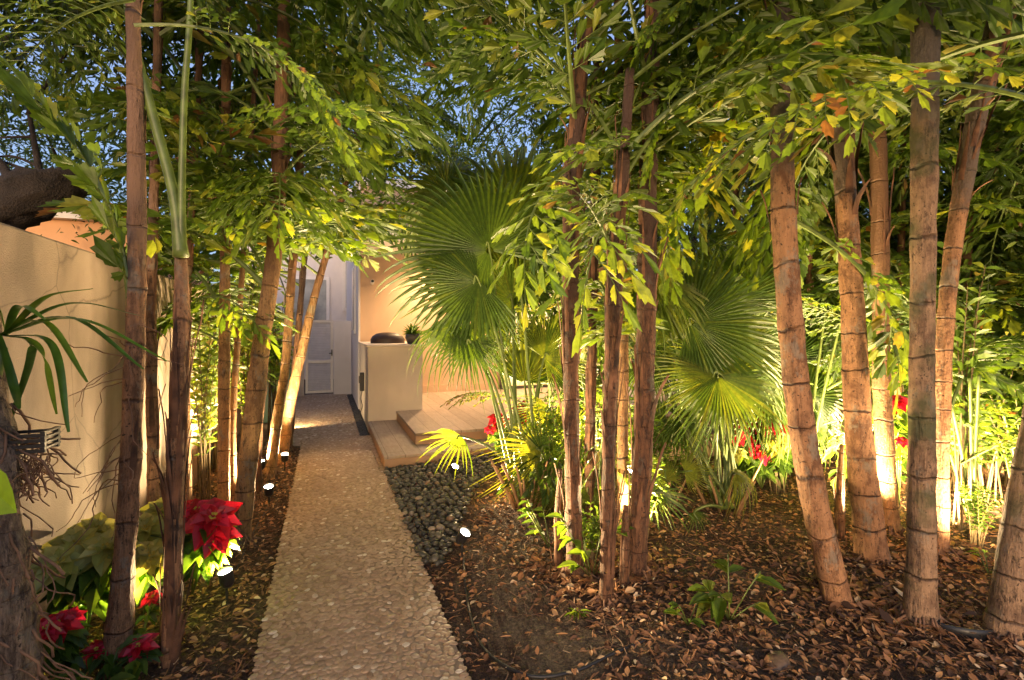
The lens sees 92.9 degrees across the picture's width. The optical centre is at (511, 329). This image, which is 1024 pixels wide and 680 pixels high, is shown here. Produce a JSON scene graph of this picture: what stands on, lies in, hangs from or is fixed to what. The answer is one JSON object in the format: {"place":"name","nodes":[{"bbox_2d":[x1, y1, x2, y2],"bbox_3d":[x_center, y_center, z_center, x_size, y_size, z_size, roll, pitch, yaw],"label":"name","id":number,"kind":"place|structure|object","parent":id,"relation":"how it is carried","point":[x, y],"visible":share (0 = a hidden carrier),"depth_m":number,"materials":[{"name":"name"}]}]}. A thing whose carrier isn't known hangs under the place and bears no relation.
{"place":"outdoors","nodes":[
{"label":"outdoors","id":0,"kind":"place"},
{"bbox_2d":[248,393,471,679],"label":"path","id":1,"kind":"structure","parent":0,"point":[352,596],"depth_m":3.09,"materials":[{"name":"gravel"}]},
{"bbox_2d":[305,320,332,393],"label":"garden gate","id":2,"kind":"structure","parent":1,"relation":"on","point":[322,332],"depth_m":11.83,"materials":[{"name":"wood"}]},
{"bbox_2d":[334,321,350,394],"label":"gate pillar","id":3,"kind":"structure","parent":1,"relation":"on","point":[342,357],"depth_m":11.96,"materials":[{"name":"white paint"}]},
{"bbox_2d":[0,0,949,284],"label":"sky","id":4,"kind":"structure","parent":0,"point":[514,107],"materials":[{"name":"blue"}]},
{"bbox_2d":[42,349,1023,679],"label":"ground","id":5,"kind":"structure","parent":0,"point":[552,657],"depth_m":2.84,"materials":[{"name":"soil"}]},
{"bbox_2d":[0,315,92,679],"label":"gnarled trunk","id":6,"kind":"object","parent":5,"relation":"on","point":[23,653],"visible":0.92,"depth_m":1.61,"materials":[{"name":"brown plant"}]},
{"bbox_2d":[0,469,16,514],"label":"vine","id":7,"kind":"object","parent":6,"relation":"attached to","point":[7,503],"visible":1,"depth_m":1.08,"materials":[{"name":"green plant"}]},
{"bbox_2d":[8,426,60,454],"bbox_3d":[-1.669,0.384,1.680,0.132,0.072,0.110,0,0,-21],"label":"hanging basket","id":8,"kind":"object","parent":6,"relation":"attached to","point":[43,441],"visible":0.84,"depth_m":1.65,"materials":[{"name":"wood"}]},
{"bbox_2d":[0,288,167,431],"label":"strap plant","id":9,"kind":"object","parent":6,"relation":"attached to","point":[14,323],"visible":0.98,"depth_m":1.60,"materials":[{"name":"green plant"}]},
{"bbox_2d":[39,606,91,679],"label":"poinsettia","id":10,"kind":"object","parent":5,"relation":"on","point":[70,638],"visible":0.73,"depth_m":2.07,"materials":[{"name":"red plant"}]},
{"bbox_2d":[0,11,148,229],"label":"leaning tree","id":11,"kind":"object","parent":5,"relation":"on","point":[25,192],"visible":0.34,"depth_m":3.65,"materials":[{"name":"brown plant"}]},
{"bbox_2d":[0,0,168,164],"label":"broadleaf tree","id":12,"kind":"object","parent":5,"relation":"on","point":[2,120],"visible":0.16,"depth_m":5.14,"materials":[{"name":"green plant"}]},
{"bbox_2d":[30,512,141,650],"bbox_3d":[-2.052,1.283,2.387,0.449,0.636,0.549,0,0,-21],"label":"poinsettia","id":13,"kind":"object","parent":5,"relation":"on","point":[84,562],"visible":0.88,"depth_m":2.25,"materials":[{"name":"green plant"}]},
{"bbox_2d":[53,634,145,679],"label":"seedling plant","id":14,"kind":"object","parent":5,"relation":"on","point":[124,675],"visible":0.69,"depth_m":2.13,"materials":[{"name":"green plant"}]},
{"bbox_2d":[0,51,214,284],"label":"broadleaf tree","id":15,"kind":"object","parent":5,"relation":"on","point":[120,198],"visible":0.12,"depth_m":6.97,"materials":[{"name":"green plant"}]},
{"bbox_2d":[26,211,204,284],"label":"orange house","id":16,"kind":"structure","parent":5,"relation":"on","point":[64,221],"depth_m":7.15,"materials":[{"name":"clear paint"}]},
{"bbox_2d":[0,222,241,618],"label":"garden wall","id":17,"kind":"structure","parent":5,"relation":"on","point":[33,267],"depth_m":2.64,"materials":[{"name":"paint"}]},
{"bbox_2d":[80,590,163,679],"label":"poinsettia","id":18,"kind":"object","parent":5,"relation":"on","point":[138,654],"visible":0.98,"depth_m":2.21,"materials":[{"name":"red plant"}]},
{"bbox_2d":[134,497,188,614],"bbox_3d":[-1.970,1.298,2.660,0.343,0.628,0.562,0,0,-21],"label":"poinsettia","id":19,"kind":"object","parent":5,"relation":"on","point":[149,557],"visible":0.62,"depth_m":2.52,"materials":[{"name":"green plant"}]},
{"bbox_2d":[123,0,203,668],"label":"fishtail palm","id":20,"kind":"object","parent":5,"relation":"on","point":[171,623],"visible":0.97,"depth_m":2.39,"materials":[{"name":"beige plant"}]},
{"bbox_2d":[190,313,218,499],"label":"cane shrub","id":21,"kind":"object","parent":5,"relation":"on","point":[204,371],"visible":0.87,"depth_m":4.28,"materials":[{"name":"green plant"}]},
{"bbox_2d":[190,309,231,491],"bbox_3d":[-3.026,0.697,4.891,0.468,1.864,0.550,0,0,1],"label":"cane shrub","id":22,"kind":"object","parent":5,"relation":"on","point":[197,426],"visible":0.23,"depth_m":4.81,"materials":[{"name":"green plant"}]},
{"bbox_2d":[183,497,242,594],"bbox_3d":[-1.790,1.306,2.834,0.365,0.623,0.490,0,0,-44],"label":"poinsettia","id":23,"kind":"object","parent":5,"relation":"on","point":[211,530],"visible":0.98,"depth_m":2.73,"materials":[{"name":"red plant"}]},
{"bbox_2d":[30,0,406,500],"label":"fishtail palm","id":24,"kind":"object","parent":5,"relation":"on","point":[115,100],"visible":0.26,"depth_m":3.82,"materials":[{"name":"green plant"}]},
{"bbox_2d":[195,263,245,471],"bbox_3d":[-3.458,0.420,5.547,0.561,2.440,0.661,0,0,40],"label":"cane shrub","id":25,"kind":"object","parent":5,"relation":"on","point":[213,461],"visible":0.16,"depth_m":5.53,"materials":[{"name":"green plant"}]},
{"bbox_2d":[0,0,441,500],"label":"fishtail palm","id":26,"kind":"object","parent":5,"relation":"on","point":[360,116],"visible":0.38,"depth_m":3.76,"materials":[{"name":"green plant"}]},
{"bbox_2d":[1,0,445,549],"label":"fishtail palm","id":27,"kind":"object","parent":5,"relation":"on","point":[252,421],"visible":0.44,"depth_m":3.81,"materials":[{"name":"green plant"}]},
{"bbox_2d":[216,566,234,603],"bbox_3d":[-1.680,1.534,2.853,0.093,0.256,0.090,0,0,-21],"label":"garden spotlight","id":28,"kind":"object","parent":5,"relation":"on","point":[225,575],"visible":0.98,"depth_m":2.84,"materials":[{"name":"black plastic"}]},
{"bbox_2d":[41,0,450,500],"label":"fishtail palm","id":29,"kind":"object","parent":5,"relation":"on","point":[242,142],"visible":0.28,"depth_m":3.77,"materials":[{"name":"green plant"}]},
{"bbox_2d":[203,285,294,411],"bbox_3d":[-4.385,0.474,6.765,2.910,2.315,2.076,0,0,25],"label":"palm clump","id":30,"kind":"object","parent":5,"relation":"on","point":[281,320],"visible":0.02,"depth_m":6.72,"materials":[{"name":"green plant"}]},
{"bbox_2d":[230,264,267,418],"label":"cane shrub","id":31,"kind":"object","parent":5,"relation":"on","point":[243,376],"visible":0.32,"depth_m":4.93,"materials":[{"name":"green plant"}]},
{"bbox_2d":[109,35,426,453],"bbox_3d":[-3.022,-1.172,6.776,3.098,5.651,4.919,0,0,-21],"label":"fishtail palm","id":32,"kind":"object","parent":5,"relation":"on","point":[300,302],"visible":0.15,"depth_m":6.43,"materials":[{"name":"green plant"}]},
{"bbox_2d":[18,0,528,503],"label":"fishtail palm","id":33,"kind":"object","parent":5,"relation":"on","point":[154,196],"visible":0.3,"depth_m":3.69,"materials":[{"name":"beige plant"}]},
{"bbox_2d":[267,277,294,441],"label":"cane shrub","id":34,"kind":"object","parent":5,"relation":"on","point":[280,338],"visible":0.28,"depth_m":6.92,"materials":[{"name":"green plant"}]},
{"bbox_2d":[0,0,562,679],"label":"fishtail palm","id":35,"kind":"object","parent":5,"relation":"on","point":[132,274],"visible":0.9,"depth_m":2.33,"materials":[{"name":"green plant"}]},
{"bbox_2d":[150,0,416,505],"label":"fishtail palm","id":36,"kind":"object","parent":5,"relation":"on","point":[298,189],"visible":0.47,"depth_m":3.57,"materials":[{"name":"green plant"}]},
{"bbox_2d":[146,0,434,481],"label":"fishtail palm","id":37,"kind":"object","parent":5,"relation":"on","point":[270,471],"visible":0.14,"depth_m":5.45,"materials":[{"name":"green plant"}]},
{"bbox_2d":[240,186,351,378],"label":"white building","id":38,"kind":"structure","parent":5,"relation":"on","point":[331,303],"depth_m":15.84,"materials":[{"name":"paint"}]},
{"bbox_2d":[286,275,329,324],"bbox_3d":[-6.568,-0.850,15.657,1.300,1.700,0.056,0,0,-21],"label":"window","id":39,"kind":"structure","parent":38,"relation":"in","point":[322,312],"depth_m":15.73,"materials":[{"name":"white glass"}]},
{"bbox_2d":[168,0,473,466],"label":"fishtail palm","id":40,"kind":"object","parent":5,"relation":"on","point":[289,409],"visible":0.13,"depth_m":6.00,"materials":[{"name":"green plant"}]},
{"bbox_2d":[347,394,369,435],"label":"dark gravel","id":41,"kind":"structure","parent":5,"relation":"on","point":[362,427],"depth_m":8.77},
{"bbox_2d":[358,341,422,429],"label":"wall","id":42,"kind":"structure","parent":5,"relation":"on","point":[389,391],"depth_m":7.89,"materials":[{"name":"paint"}]},
{"bbox_2d":[370,332,404,342],"bbox_3d":[-2.221,0.153,8.700,0.600,0.195,0.450,0,0,-21],"label":"dome cover","id":43,"kind":"object","parent":42,"relation":"on","point":[387,337],"visible":0.96,"depth_m":8.53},
{"bbox_2d":[322,36,534,178],"bbox_3d":[-3.845,-5.092,19.480,10.470,13.476,10.042,0,0,-21],"label":"broadleaf tree","id":44,"kind":"object","parent":5,"relation":"on","point":[424,88],"visible":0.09,"depth_m":18.26,"materials":[{"name":"green plant"}]},
{"bbox_2d":[383,452,495,565],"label":"river pebbles","id":45,"kind":"object","parent":5,"relation":"on","point":[423,496],"visible":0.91,"depth_m":4.57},
{"bbox_2d":[372,140,606,513],"bbox_3d":[-0.231,-0.149,5.392,2.642,4.201,2.626,0,0,16],"label":"fan palm","id":46,"kind":"object","parent":5,"relation":"on","point":[462,218],"visible":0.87,"depth_m":4.63,"materials":[{"name":"green plant"}]},
{"bbox_2d":[346,177,637,408],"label":"house","id":47,"kind":"structure","parent":5,"relation":"on","point":[369,313],"depth_m":10.05,"materials":[{"name":"paint"}]},
{"bbox_2d":[352,265,355,333],"bbox_3d":[-3.548,-0.650,10.902,0.045,1.500,0.900,0,0,-21],"label":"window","id":48,"kind":"structure","parent":47,"relation":"in","point":[354,267],"depth_m":10.49,"materials":[{"name":"white glass"}]},
{"bbox_2d":[397,62,610,198],"bbox_3d":[0.787,-4.397,19.841,10.928,12.042,10.361,0,0,15],"label":"broadleaf tree","id":49,"kind":"object","parent":5,"relation":"on","point":[499,131],"visible":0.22,"depth_m":18.30,"materials":[{"name":"green plant"}]},
{"bbox_2d":[484,401,529,470],"bbox_3d":[-0.005,1.199,5.362,0.681,0.769,0.447,0,0,-21],"label":"poinsettia","id":50,"kind":"object","parent":5,"relation":"on","point":[493,430],"visible":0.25,"depth_m":5.26,"materials":[{"name":"red plant"}]},
{"bbox_2d":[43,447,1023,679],"bbox_3d":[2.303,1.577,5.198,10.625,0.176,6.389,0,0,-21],"label":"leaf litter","id":51,"kind":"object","parent":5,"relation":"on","point":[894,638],"visible":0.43,"depth_m":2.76,"materials":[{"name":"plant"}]},
{"bbox_2d":[440,271,635,472],"bbox_3d":[0.485,0.437,5.262,2.203,2.344,2.295,0,0,-21],"label":"palm clump","id":52,"kind":"object","parent":5,"relation":"on","point":[485,393],"visible":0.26,"depth_m":5.24,"materials":[{"name":"green plant"}]},
{"bbox_2d":[518,499,564,548],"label":"seedling plant","id":53,"kind":"object","parent":5,"relation":"on","point":[528,512],"visible":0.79,"depth_m":3.54,"materials":[{"name":"green plant"}]},
{"bbox_2d":[527,391,564,505],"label":"garden shrub","id":54,"kind":"object","parent":5,"relation":"on","point":[553,413],"visible":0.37,"depth_m":4.40,"materials":[{"name":"green plant"}]},
{"bbox_2d":[82,474,1021,679],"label":"fallen twigs","id":55,"kind":"object","parent":5,"relation":"on","point":[645,609],"visible":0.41,"depth_m":2.70,"materials":[{"name":"wood"}]},
{"bbox_2d":[462,554,646,678],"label":"cable","id":56,"kind":"object","parent":5,"relation":"on","point":[546,676],"visible":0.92,"depth_m":2.35,"materials":[{"name":"black plastic"}]},
{"bbox_2d":[549,469,562,565],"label":"fishtail palm","id":57,"kind":"object","parent":5,"relation":"on","point":[558,554],"visible":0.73,"depth_m":3.28,"materials":[{"name":"brown plant"}]},
{"bbox_2d":[539,368,604,471],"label":"garden shrub","id":58,"kind":"object","parent":5,"relation":"on","point":[581,403],"visible":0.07,"depth_m":5.26,"materials":[{"name":"green plant"}]},
{"bbox_2d":[548,409,600,510],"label":"garden shrub","id":59,"kind":"object","parent":5,"relation":"on","point":[562,437],"visible":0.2,"depth_m":4.23,"materials":[{"name":"green plant"}]},
{"bbox_2d":[496,283,666,508],"bbox_3d":[0.852,0.583,4.911,1.950,2.273,3.074,0,0,2],"label":"palm clump","id":60,"kind":"object","parent":5,"relation":"on","point":[550,482],"visible":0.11,"depth_m":4.11,"materials":[{"name":"green plant"}]},
{"bbox_2d":[545,501,633,576],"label":"seedling plant","id":61,"kind":"object","parent":5,"relation":"on","point":[562,529],"visible":0.68,"depth_m":2.99,"materials":[{"name":"green plant"}]},
{"bbox_2d":[582,502,599,562],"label":"garden shrub","id":62,"kind":"object","parent":5,"relation":"on","point":[592,529],"visible":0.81,"depth_m":3.31,"materials":[{"name":"green plant"}]},
{"bbox_2d":[368,383,872,467],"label":"deck","id":63,"kind":"structure","parent":5,"relation":"on","point":[396,442],"depth_m":6.90,"materials":[{"name":"wood"}]},
{"bbox_2d":[619,505,632,587],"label":"fishtail palm","id":64,"kind":"object","parent":5,"relation":"on","point":[624,564],"visible":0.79,"depth_m":2.98,"materials":[{"name":"brown plant"}]},
{"bbox_2d":[546,447,717,535],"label":"fan palm","id":65,"kind":"object","parent":5,"relation":"on","point":[689,471],"visible":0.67,"depth_m":3.87,"materials":[{"name":"green plant"}]},
{"bbox_2d":[551,413,737,468],"bbox_3d":[1.886,1.500,6.554,2.600,0.400,1.400,0,0,-21],"label":"shrub","id":66,"kind":"object","parent":5,"relation":"on","point":[679,450],"visible":0.06,"depth_m":5.92,"materials":[{"name":"plant"}]},
{"bbox_2d":[627,449,668,534],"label":"garden shrub","id":67,"kind":"object","parent":5,"relation":"on","point":[657,477],"visible":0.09,"depth_m":3.53,"materials":[{"name":"green plant"}]},
{"bbox_2d":[381,0,946,524],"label":"fishtail palm","id":68,"kind":"object","parent":5,"relation":"on","point":[905,22],"visible":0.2,"depth_m":3.23,"materials":[{"name":"green plant"}]},
{"bbox_2d":[415,0,924,550],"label":"fishtail palm","id":69,"kind":"object","parent":5,"relation":"on","point":[445,72],"visible":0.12,"depth_m":3.54,"materials":[{"name":"green plant"}]},
{"bbox_2d":[657,441,694,508],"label":"garden shrub","id":70,"kind":"object","parent":5,"relation":"on","point":[675,456],"visible":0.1,"depth_m":4.26,"materials":[{"name":"green plant"}]},
{"bbox_2d":[663,601,706,628],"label":"seedling plant","id":71,"kind":"object","parent":5,"relation":"on","point":[696,621],"visible":0.92,"depth_m":2.57,"materials":[{"name":"green plant"}]},
{"bbox_2d":[606,141,769,268],"bbox_3d":[4.260,-1.503,10.575,5.219,6.301,5.516,0,0,-21],"label":"broadleaf tree","id":72,"kind":"object","parent":5,"relation":"on","point":[692,237],"visible":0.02,"depth_m":10.05,"materials":[{"name":"green plant"}]},
{"bbox_2d":[433,0,954,640],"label":"fishtail palm","id":73,"kind":"object","parent":5,"relation":"on","point":[919,604],"visible":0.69,"depth_m":2.58,"materials":[{"name":"brown plant"}]},
{"bbox_2d":[390,0,1023,586],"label":"fishtail palm","id":74,"kind":"object","parent":5,"relation":"on","point":[578,80],"visible":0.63,"depth_m":3.14,"materials":[{"name":"green plant"}]},
{"bbox_2d":[598,234,817,536],"bbox_3d":[1.932,0.324,4.740,2.402,2.758,1.948,0,0,-21],"label":"fan palm","id":75,"kind":"object","parent":5,"relation":"on","point":[726,365],"visible":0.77,"depth_m":4.15,"materials":[{"name":"green plant"}]},
{"bbox_2d":[473,0,966,623],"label":"fishtail palm","id":76,"kind":"object","parent":5,"relation":"on","point":[821,534],"visible":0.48,"depth_m":2.79,"materials":[{"name":"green plant"}]},
{"bbox_2d":[529,0,913,587],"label":"fishtail palm","id":77,"kind":"object","parent":5,"relation":"on","point":[644,320],"visible":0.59,"depth_m":3.02,"materials":[{"name":"green plant"}]},
{"bbox_2d":[451,0,1010,617],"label":"fishtail palm","id":78,"kind":"object","parent":5,"relation":"on","point":[843,34],"visible":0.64,"depth_m":2.83,"materials":[{"name":"green plant"}]},
{"bbox_2d":[687,554,785,625],"bbox_3d":[1.162,1.439,2.642,0.504,0.302,0.437,0,0,-21],"label":"seedling plant","id":79,"kind":"object","parent":5,"relation":"on","point":[714,602],"visible":0.91,"depth_m":2.57,"materials":[{"name":"green plant"}]},
{"bbox_2d":[732,418,788,488],"bbox_3d":[2.437,1.202,4.748,0.857,0.796,0.559,0,0,-44],"label":"poinsettia","id":80,"kind":"object","parent":5,"relation":"on","point":[758,458],"visible":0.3,"depth_m":4.64,"materials":[{"name":"red plant"}]},
{"bbox_2d":[732,433,793,490],"bbox_3d":[2.376,1.275,4.529,0.722,0.647,0.372,0,0,-21],"label":"poinsettia","id":81,"kind":"object","parent":5,"relation":"on","point":[772,451],"visible":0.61,"depth_m":4.51,"materials":[{"name":"green plant"}]},
{"bbox_2d":[531,0,1020,574],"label":"fishtail palm","id":82,"kind":"object","parent":5,"relation":"on","point":[869,530],"visible":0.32,"depth_m":3.33,"materials":[{"name":"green plant"}]},
{"bbox_2d":[765,650,790,674],"bbox_3d":[1.265,1.594,2.319,0.176,0.078,0.117,0,0,-43],"label":"rock","id":83,"kind":"object","parent":5,"relation":"on","point":[780,660],"visible":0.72,"depth_m":2.29,"materials":[{"name":"stone"}]},
{"bbox_2d":[590,72,972,418],"bbox_3d":[2.952,-1.066,6.366,3.606,5.460,4.759,0,0,-21],"label":"fishtail palm","id":84,"kind":"object","parent":5,"relation":"on","point":[864,171],"visible":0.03,"depth_m":6.24,"materials":[{"name":"green plant"}]},
{"bbox_2d":[724,241,843,477],"bbox_3d":[3.063,0.220,5.560,1.738,2.794,1.748,0,0,13],"label":"fan palm","id":85,"kind":"object","parent":5,"relation":"on","point":[831,401],"visible":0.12,"depth_m":4.85,"materials":[{"name":"green plant"}]},
{"bbox_2d":[624,0,1023,540],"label":"fishtail palm","id":86,"kind":"object","parent":5,"relation":"on","point":[883,323],"visible":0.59,"depth_m":3.77,"materials":[{"name":"green plant"}]},
{"bbox_2d":[627,82,1023,477],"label":"fishtail palm","id":87,"kind":"object","parent":5,"relation":"on","point":[989,161],"visible":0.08,"depth_m":4.79,"materials":[{"name":"green plant"}]},
{"bbox_2d":[833,445,845,539],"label":"fishtail palm","id":88,"kind":"object","parent":5,"relation":"on","point":[839,505],"visible":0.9,"depth_m":3.68,"materials":[{"name":"brown plant"}]},
{"bbox_2d":[664,265,1023,463],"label":"palm clump","id":89,"kind":"object","parent":5,"relation":"on","point":[993,378],"visible":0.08,"depth_m":4.20,"materials":[{"name":"green plant"}]},
{"bbox_2d":[665,0,1023,566],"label":"fishtail palm","id":90,"kind":"object","parent":5,"relation":"on","point":[981,89],"visible":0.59,"depth_m":3.37,"materials":[{"name":"green plant"}]},
{"bbox_2d":[671,24,1023,655],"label":"fishtail palm","id":91,"kind":"object","parent":5,"relation":"on","point":[1003,614],"visible":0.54,"depth_m":4.03,"materials":[{"name":"green plant"}]},
{"bbox_2d":[695,70,1023,486],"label":"fishtail palm","id":92,"kind":"object","parent":5,"relation":"on","point":[1014,327],"visible":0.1,"depth_m":4.65,"materials":[{"name":"green plant"}]},
{"bbox_2d":[755,272,1023,524],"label":"palm clump","id":93,"kind":"object","parent":5,"relation":"on","point":[1012,346],"visible":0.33,"depth_m":3.87,"materials":[{"name":"green plant"}]},
{"bbox_2d":[763,245,1023,466],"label":"palm clump","id":94,"kind":"object","parent":5,"relation":"on","point":[898,258],"visible":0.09,"depth_m":4.87,"materials":[{"name":"green plant"}]},
{"bbox_2d":[766,285,1023,427],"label":"palm clump","id":95,"kind":"object","parent":5,"relation":"on","point":[937,297],"visible":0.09,"depth_m":4.84,"materials":[{"name":"green plant"}]},
{"bbox_2d":[770,1,1023,496],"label":"fishtail palm","id":96,"kind":"object","parent":5,"relation":"on","point":[1018,125],"visible":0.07,"depth_m":4.07,"materials":[{"name":"green plant"}]},
{"bbox_2d":[892,395,907,503],"bbox_3d":[3.316,1.067,4.199,0.212,1.051,0.609,0,0,36],"label":"poinsettia","id":97,"kind":"object","parent":5,"relation":"on","point":[901,406],"visible":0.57,"depth_m":4.10,"materials":[{"name":"green plant"}]},
{"bbox_2d":[795,34,1023,479],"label":"fishtail palm","id":98,"kind":"object","parent":5,"relation":"on","point":[996,326],"visible":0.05,"depth_m":4.78,"materials":[{"name":"green plant"}]},
{"bbox_2d":[819,298,1023,487],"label":"palm clump","id":99,"kind":"object","parent":5,"relation":"on","point":[834,447],"visible":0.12,"depth_m":4.23,"materials":[{"name":"green plant"}]},
{"bbox_2d":[830,16,1023,488],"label":"fishtail palm","id":100,"kind":"object","parent":5,"relation":"on","point":[1020,378],"visible":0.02,"depth_m":4.64,"materials":[{"name":"green plant"}]},
{"bbox_2d":[899,175,1023,376],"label":"broadleaf tree","id":101,"kind":"object","parent":5,"relation":"on","point":[993,255],"visible":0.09,"depth_m":4.53,"materials":[{"name":"green plant"}]},
{"bbox_2d":[937,610,993,641],"bbox_3d":[2.361,1.634,2.604,0.344,0.160,0.344,9,-13,-21],"label":"planter bowl","id":102,"kind":"object","parent":5,"relation":"on","point":[974,633],"visible":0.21,"depth_m":2.47,"materials":[{"name":"black plastic"}]},
{"bbox_2d":[936,241,1001,532],"bbox_3d":[3.523,0.455,3.854,0.421,2.288,0.496,0,0,-41],"label":"garden shrub","id":103,"kind":"object","parent":5,"relation":"on","point":[962,399],"visible":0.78,"depth_m":3.78,"materials":[{"name":"green plant"}]},
{"bbox_2d":[957,480,1003,547],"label":"garden shrub","id":104,"kind":"object","parent":5,"relation":"on","point":[973,507],"visible":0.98,"depth_m":3.50,"materials":[{"name":"green plant"}]},
{"bbox_2d":[954,358,1022,505],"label":"garden shrub","id":105,"kind":"object","parent":5,"relation":"on","point":[994,460],"visible":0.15,"depth_m":4.32,"materials":[{"name":"green plant"}]},
{"bbox_2d":[972,372,1023,505],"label":"garden shrub","id":106,"kind":"object","parent":5,"relation":"on","point":[1015,410],"visible":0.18,"depth_m":4.25,"materials":[{"name":"green plant"}]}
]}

